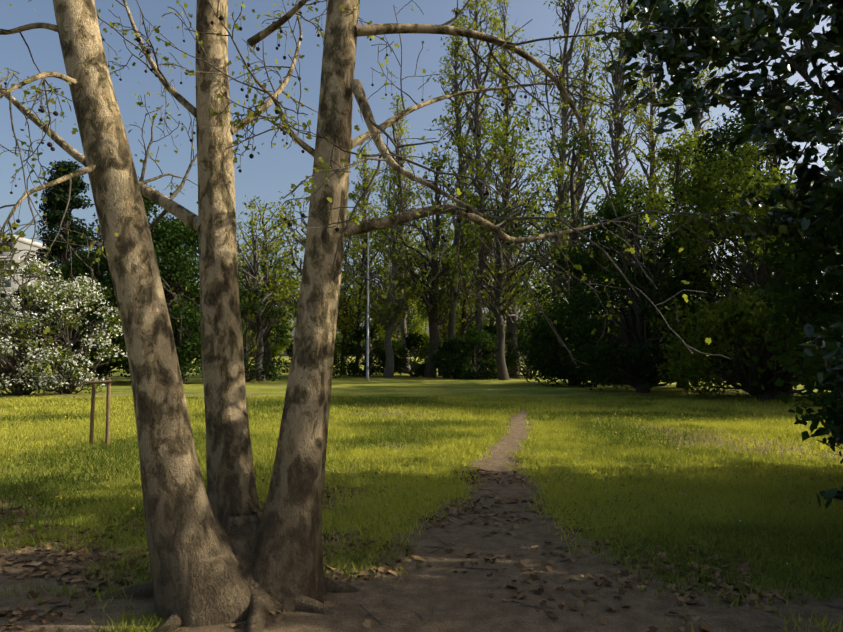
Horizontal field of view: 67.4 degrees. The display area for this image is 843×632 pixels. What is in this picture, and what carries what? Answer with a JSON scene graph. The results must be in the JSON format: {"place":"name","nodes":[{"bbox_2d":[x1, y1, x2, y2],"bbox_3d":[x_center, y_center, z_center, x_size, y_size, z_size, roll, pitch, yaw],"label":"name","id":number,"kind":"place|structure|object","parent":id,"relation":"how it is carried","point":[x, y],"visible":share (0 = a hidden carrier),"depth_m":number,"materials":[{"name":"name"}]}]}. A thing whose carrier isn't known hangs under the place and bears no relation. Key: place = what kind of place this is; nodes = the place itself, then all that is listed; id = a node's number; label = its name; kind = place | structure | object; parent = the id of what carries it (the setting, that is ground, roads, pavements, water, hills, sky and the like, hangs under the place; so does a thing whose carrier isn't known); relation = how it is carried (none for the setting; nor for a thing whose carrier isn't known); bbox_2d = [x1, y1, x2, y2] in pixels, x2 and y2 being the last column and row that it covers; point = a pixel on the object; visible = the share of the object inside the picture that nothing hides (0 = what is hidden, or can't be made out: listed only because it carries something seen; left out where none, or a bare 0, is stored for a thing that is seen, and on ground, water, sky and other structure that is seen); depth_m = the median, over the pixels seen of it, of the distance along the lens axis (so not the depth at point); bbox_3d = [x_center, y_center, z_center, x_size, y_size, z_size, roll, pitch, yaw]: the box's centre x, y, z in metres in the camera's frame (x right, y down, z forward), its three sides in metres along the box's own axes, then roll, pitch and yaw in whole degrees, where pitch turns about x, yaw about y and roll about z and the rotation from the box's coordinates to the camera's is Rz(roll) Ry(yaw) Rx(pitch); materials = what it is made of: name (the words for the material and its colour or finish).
{"place":"outdoors","nodes":[
{"label":"outdoors","id":0,"kind":"place"},
{"bbox_2d":[0,243,11,355],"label":"apartment block glass","id":1,"kind":"object","parent":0,"point":[7,283],"visible":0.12,"depth_m":116.81,"materials":[{"name":"grey glass"}]},
{"bbox_2d":[0,241,52,363],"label":"apartment block walls","id":2,"kind":"structure","parent":0,"point":[21,246],"depth_m":119.43,"materials":[{"name":"white paint"}]},
{"bbox_2d":[0,235,54,347],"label":"apartment block trim","id":3,"kind":"structure","parent":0,"point":[29,241],"depth_m":120.89,"materials":[{"name":"white paint"}]},
{"bbox_2d":[242,316,273,360],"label":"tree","id":4,"kind":"object","parent":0,"point":[251,356],"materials":[{"name":"green plant"}]},
{"bbox_2d":[362,320,399,349],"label":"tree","id":5,"kind":"object","parent":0,"point":[377,340],"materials":[{"name":"green plant"}]},
{"bbox_2d":[381,337,420,372],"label":"shrub","id":6,"kind":"object","parent":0,"point":[395,342],"depth_m":59.08,"materials":[{"name":"green plant"}]},
{"bbox_2d":[382,261,428,337],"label":"park tree","id":7,"kind":"object","parent":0,"point":[420,321],"depth_m":93.80,"materials":[{"name":"green plant"}]},
{"bbox_2d":[0,394,842,631],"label":"grass","id":8,"kind":"structure","parent":0,"point":[469,427],"depth_m":8.49,"materials":[{"name":"green plant"}]},
{"bbox_2d":[0,356,842,631],"bbox_3d":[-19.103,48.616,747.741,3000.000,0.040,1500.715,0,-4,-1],"label":"ground","id":9,"kind":"structure","parent":0,"point":[459,601],"depth_m":4.79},
{"bbox_2d":[0,159,94,379],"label":"tree","id":10,"kind":"object","parent":9,"relation":"on","point":[78,184],"depth_m":42.02,"materials":[{"name":"green plant"}]},
{"bbox_2d":[0,257,127,394],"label":"blossom shrub","id":11,"kind":"object","parent":9,"relation":"on","point":[11,366],"depth_m":25.35,"materials":[{"name":"white plant"}]},
{"bbox_2d":[44,247,129,380],"bbox_3d":[-20.130,-0.085,39.524,6.662,8.918,6.700,0,-4,-1],"label":"bush","id":12,"kind":"object","parent":9,"relation":"on","point":[67,272],"depth_m":37.95,"materials":[{"name":"plant"}]},
{"bbox_2d":[87,379,112,446],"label":"tree stakes","id":13,"kind":"object","parent":9,"relation":"on","point":[94,382],"visible":0.83,"depth_m":10.97,"materials":[{"name":"brown wood"}]},
{"bbox_2d":[65,176,199,382],"bbox_3d":[-16.370,-1.922,36.586,7.880,12.203,7.959,0,-4,-1],"label":"evergreen","id":14,"kind":"object","parent":9,"relation":"on","point":[149,204],"depth_m":35.44,"materials":[{"name":"green plant"}]},
{"bbox_2d":[108,217,251,383],"bbox_3d":[-13.474,-0.816,35.897,7.221,9.926,7.225,0,-4,-1],"label":"evergreen","id":15,"kind":"object","parent":9,"relation":"on","point":[177,232],"depth_m":34.06,"materials":[{"name":"green plant"}]},
{"bbox_2d":[191,286,292,381],"bbox_3d":[-11.188,1.193,38.605,6.504,6.216,5.818,0,-4,-1],"label":"shrub","id":16,"kind":"object","parent":9,"relation":"on","point":[281,329],"depth_m":38.05,"materials":[{"name":"green plant"}]},
{"bbox_2d":[195,200,301,380],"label":"park tree","id":17,"kind":"object","parent":9,"relation":"on","point":[260,319],"depth_m":39.28,"materials":[{"name":"green plant"}]},
{"bbox_2d":[238,275,291,363],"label":"tree","id":18,"kind":"object","parent":9,"relation":"on","point":[254,349],"depth_m":104.62,"materials":[{"name":"green plant"}]},
{"bbox_2d":[237,236,302,369],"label":"park tree","id":19,"kind":"object","parent":9,"relation":"on","point":[288,306],"depth_m":65.43,"materials":[{"name":"green plant"}]},
{"bbox_2d":[236,195,305,375],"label":"park tree","id":20,"kind":"object","parent":9,"relation":"on","point":[272,257],"depth_m":49.15,"materials":[{"name":"green plant"}]},
{"bbox_2d":[252,312,295,358],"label":"tree","id":21,"kind":"object","parent":9,"relation":"on","point":[282,348],"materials":[{"name":"green plant"}]},
{"bbox_2d":[248,173,377,316],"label":"park tree","id":22,"kind":"object","parent":9,"relation":"on","point":[297,235],"depth_m":45.70,"materials":[{"name":"green plant"}]},
{"bbox_2d":[284,338,346,377],"bbox_3d":[-7.448,2.773,44.677,4.484,3.826,4.159,0,-4,-1],"label":"shrub","id":23,"kind":"object","parent":9,"relation":"on","point":[335,371],"visible":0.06,"depth_m":44.13,"materials":[{"name":"green plant"}]},
{"bbox_2d":[282,236,382,329],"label":"park tree","id":24,"kind":"object","parent":9,"relation":"on","point":[349,291],"depth_m":63.83,"materials":[{"name":"green plant"}]},
{"bbox_2d":[302,209,396,372],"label":"park tree","id":25,"kind":"object","parent":9,"relation":"on","point":[344,331],"depth_m":51.48,"materials":[{"name":"green plant"}]},
{"bbox_2d":[334,281,364,364],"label":"tree","id":26,"kind":"object","parent":9,"relation":"on","point":[339,350],"depth_m":106.98,"materials":[{"name":"green plant"}]},
{"bbox_2d":[344,139,387,367],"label":"poplar","id":27,"kind":"object","parent":9,"relation":"on","point":[351,195],"depth_m":60.23,"materials":[{"name":"green plant"}]},
{"bbox_2d":[338,323,394,376],"bbox_3d":[-4.281,2.718,48.821,4.721,4.461,5.221,0,-4,-1],"label":"shrub","id":28,"kind":"object","parent":9,"relation":"on","point":[378,356],"depth_m":48.20,"materials":[{"name":"green plant"}]},
{"bbox_2d":[366,232,370,379],"bbox_3d":[-2.567,-0.901,40.369,2.390,10.410,0.320,-3,-4,36],"label":"lamp post","id":29,"kind":"object","parent":9,"relation":"on","point":[367,354],"visible":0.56,"depth_m":40.85,"materials":[{"name":"silver metal"}]},
{"bbox_2d":[0,0,743,631],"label":"plane tree","id":30,"kind":"object","parent":9,"relation":"on","point":[221,550],"depth_m":4.14,"materials":[{"name":"brown plant"}]},
{"bbox_2d":[0,3,729,355],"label":"plane tree seed balls","id":31,"kind":"object","parent":30,"relation":"hanging from","point":[148,51],"visible":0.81,"depth_m":4.28,"materials":[{"name":"brown plant"}]},
{"bbox_2d":[337,213,409,375],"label":"park tree","id":32,"kind":"object","parent":9,"relation":"on","point":[360,291],"depth_m":49.66,"materials":[{"name":"green plant"}]},
{"bbox_2d":[342,216,430,333],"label":"park tree","id":33,"kind":"object","parent":9,"relation":"on","point":[408,315],"depth_m":67.44,"materials":[{"name":"green plant"}]},
{"bbox_2d":[3,392,778,509],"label":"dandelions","id":34,"kind":"object","parent":9,"relation":"on","point":[133,508],"visible":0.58,"depth_m":15.22,"materials":[{"name":"yellow plant"}]},
{"bbox_2d":[370,93,428,373],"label":"poplar","id":35,"kind":"object","parent":9,"relation":"on","point":[403,327],"depth_m":56.13,"materials":[{"name":"green plant"}]},
{"bbox_2d":[343,169,455,377],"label":"park tree","id":36,"kind":"object","parent":9,"relation":"on","point":[389,364],"depth_m":45.54,"materials":[{"name":"green plant"}]},
{"bbox_2d":[370,268,428,355],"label":"tree","id":37,"kind":"object","parent":9,"relation":"on","point":[382,333],"depth_m":109.17,"materials":[{"name":"green plant"}]},
{"bbox_2d":[393,332,443,376],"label":"shrub","id":38,"kind":"object","parent":9,"relation":"on","point":[410,339],"depth_m":47.26,"materials":[{"name":"green plant"}]},
{"bbox_2d":[359,150,479,377],"bbox_3d":[-0.031,-3.706,46.077,9.130,17.079,10.514,0,-4,-1],"label":"park tree","id":39,"kind":"object","parent":9,"relation":"on","point":[430,371],"depth_m":45.51,"materials":[{"name":"green plant"}]},
{"bbox_2d":[0,466,842,631],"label":"leaf litter","id":40,"kind":"object","parent":9,"relation":"on","point":[23,610],"visible":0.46,"depth_m":4.68,"materials":[{"name":"brown plant"}]},
{"bbox_2d":[400,304,442,363],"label":"tree","id":41,"kind":"object","parent":9,"relation":"on","point":[424,336],"depth_m":127.84,"materials":[{"name":"green plant"}]},
{"bbox_2d":[5,482,842,631],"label":"fallen twigs","id":42,"kind":"object","parent":9,"relation":"on","point":[525,604],"visible":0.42,"depth_m":4.67,"materials":[{"name":"brown wood"}]},
{"bbox_2d":[372,185,479,375],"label":"park tree","id":43,"kind":"object","parent":9,"relation":"on","point":[417,233],"depth_m":50.01,"materials":[{"name":"green plant"}]},
{"bbox_2d":[385,216,488,338],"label":"park tree","id":44,"kind":"object","parent":9,"relation":"on","point":[457,309],"depth_m":62.32,"materials":[{"name":"green plant"}]},
{"bbox_2d":[428,334,481,378],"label":"shrub","id":45,"kind":"object","parent":9,"relation":"on","point":[448,343],"depth_m":42.91,"materials":[{"name":"green plant"}]},
{"bbox_2d":[424,18,493,372],"bbox_3d":[3.027,-9.951,50.124,6.089,29.991,5.926,0,-4,-1],"label":"poplar","id":46,"kind":"object","parent":9,"relation":"on","point":[452,323],"depth_m":50.68,"materials":[{"name":"green plant"}]},
{"bbox_2d":[413,189,519,340],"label":"park tree","id":47,"kind":"object","parent":9,"relation":"on","point":[464,314],"depth_m":52.17,"materials":[{"name":"green plant"}]},
{"bbox_2d":[440,325,497,379],"bbox_3d":[3.294,2.623,43.145,4.369,4.047,4.318,0,-4,-1],"label":"shrub","id":48,"kind":"object","parent":9,"relation":"on","point":[473,337],"depth_m":42.18,"materials":[{"name":"green plant"}]},
{"bbox_2d":[439,0,516,369],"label":"poplar","id":49,"kind":"object","parent":9,"relation":"on","point":[480,190],"depth_m":48.09,"materials":[{"name":"green plant"}]},
{"bbox_2d":[443,212,536,354],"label":"park tree","id":50,"kind":"object","parent":9,"relation":"on","point":[491,318],"depth_m":65.78,"materials":[{"name":"green plant"}]},
{"bbox_2d":[462,324,521,372],"bbox_3d":[5.367,2.708,47.143,5.193,4.263,4.893,0,-4,-1],"label":"shrub","id":51,"kind":"object","parent":9,"relation":"on","point":[490,329],"depth_m":46.19,"materials":[{"name":"green plant"}]},
{"bbox_2d":[450,146,548,377],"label":"park tree","id":52,"kind":"object","parent":9,"relation":"on","point":[512,314],"depth_m":44.52,"materials":[{"name":"green plant"}]},
{"bbox_2d":[468,0,549,374],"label":"poplar","id":53,"kind":"object","parent":9,"relation":"on","point":[506,83],"depth_m":50.93,"materials":[{"name":"green plant"}]},
{"bbox_2d":[426,106,593,379],"bbox_3d":[5.617,-4.675,41.920,10.704,18.463,10.948,0,-4,-1],"label":"park tree","id":54,"kind":"object","parent":9,"relation":"on","point":[496,142],"depth_m":40.84,"materials":[{"name":"green plant"}]},
{"bbox_2d":[492,315,557,378],"bbox_3d":[7.501,2.324,44.234,5.132,4.732,5.384,0,-4,-1],"label":"shrub","id":55,"kind":"object","parent":9,"relation":"on","point":[509,356],"depth_m":43.63,"materials":[{"name":"green plant"}]},
{"bbox_2d":[504,223,589,326],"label":"park tree","id":56,"kind":"object","parent":9,"relation":"on","point":[531,304],"depth_m":62.94,"materials":[{"name":"green plant"}]},
{"bbox_2d":[523,0,608,376],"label":"poplar","id":57,"kind":"object","parent":9,"relation":"on","point":[563,189],"depth_m":46.53,"materials":[{"name":"green plant"}]},
{"bbox_2d":[515,242,622,387],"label":"evergreen","id":58,"kind":"object","parent":9,"relation":"on","point":[542,354],"depth_m":32.38,"materials":[{"name":"green plant"}]},
{"bbox_2d":[492,123,660,316],"bbox_3d":[9.161,-3.601,39.389,9.635,15.898,8.880,0,-4,-1],"label":"park tree","id":59,"kind":"object","parent":9,"relation":"on","point":[543,291],"depth_m":38.44,"materials":[{"name":"green plant"}]},
{"bbox_2d":[583,0,661,297],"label":"poplar","id":60,"kind":"object","parent":9,"relation":"on","point":[618,131],"depth_m":47.68,"materials":[{"name":"green plant"}]},
{"bbox_2d":[555,180,731,392],"bbox_3d":[9.482,-1.129,27.198,7.690,9.460,7.824,0,-4,-1],"label":"evergreen","id":61,"kind":"object","parent":9,"relation":"on","point":[588,342],"depth_m":26.80,"materials":[{"name":"green plant"}]},
{"bbox_2d":[583,131,756,390],"bbox_3d":[12.909,-2.574,31.643,8.722,12.894,9.238,0,-4,-1],"label":"evergreen","id":62,"kind":"object","parent":9,"relation":"on","point":[666,153],"depth_m":31.04,"materials":[{"name":"green plant"}]},
{"bbox_2d":[593,0,842,508],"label":"magnolia","id":63,"kind":"object","parent":9,"relation":"on","point":[805,23],"depth_m":7.33,"materials":[{"name":"green plant"}]},
{"bbox_2d":[644,85,842,395],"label":"evergreen","id":64,"kind":"object","parent":9,"relation":"on","point":[727,129],"depth_m":25.44,"materials":[{"name":"green plant"}]},
{"bbox_2d":[650,137,842,400],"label":"evergreen","id":65,"kind":"object","parent":9,"relation":"on","point":[731,316],"depth_m":21.58,"materials":[{"name":"green plant"}]},
{"bbox_2d":[739,178,842,421],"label":"shade shrub","id":66,"kind":"object","parent":9,"relation":"on","point":[820,224],"depth_m":7.19,"materials":[{"name":"green plant"}]},
{"bbox_2d":[745,209,842,463],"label":"tree","id":67,"kind":"object","parent":9,"relation":"on","point":[828,306],"depth_m":7.90,"materials":[{"name":"green plant"}]},
{"bbox_2d":[770,90,842,348],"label":"evergreen","id":68,"kind":"object","parent":9,"relation":"on","point":[831,129],"depth_m":22.54,"materials":[{"name":"green plant"}]},
{"bbox_2d":[822,282,842,306],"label":"evergreen","id":69,"kind":"object","parent":9,"relation":"on","point":[839,303],"visible":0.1,"depth_m":20.02,"materials":[{"name":"green plant"}]},
{"bbox_2d":[0,0,842,355],"label":"sky","id":70,"kind":"structure","parent":0,"point":[277,167],"materials":[{"name":"blue"}]},
{"bbox_2d":[439,304,488,346],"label":"tree","id":71,"kind":"object","parent":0,"point":[456,334],"depth_m":118.76,"materials":[{"name":"green plant"}]},
{"bbox_2d":[458,298,505,333],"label":"tree","id":72,"kind":"object","parent":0,"point":[487,312],"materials":[{"name":"green plant"}]},
{"bbox_2d":[469,293,530,355],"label":"tree","id":73,"kind":"object","parent":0,"point":[485,321],"depth_m":118.62,"materials":[{"name":"green plant"}]},
{"bbox_2d":[548,7,613,291],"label":"poplar","id":74,"kind":"object","parent":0,"point":[580,193],"depth_m":51.23,"materials":[{"name":"green plant"}]},
{"bbox_2d":[608,327,669,384],"bbox_3d":[12.056,2.278,34.895,3.881,3.732,3.991,0,-4,-1],"label":"shrub","id":75,"kind":"object","parent":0,"point":[629,380],"depth_m":34.64,"materials":[{"name":"green plant"}]},
{"bbox_2d":[620,25,683,286],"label":"poplar","id":76,"kind":"object","parent":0,"point":[651,145],"depth_m":51.21,"materials":[{"name":"green plant"}]},
{"bbox_2d":[656,0,728,303],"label":"poplar","id":77,"kind":"object","parent":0,"point":[701,74],"depth_m":49.32,"materials":[{"name":"green plant"}]}
]}

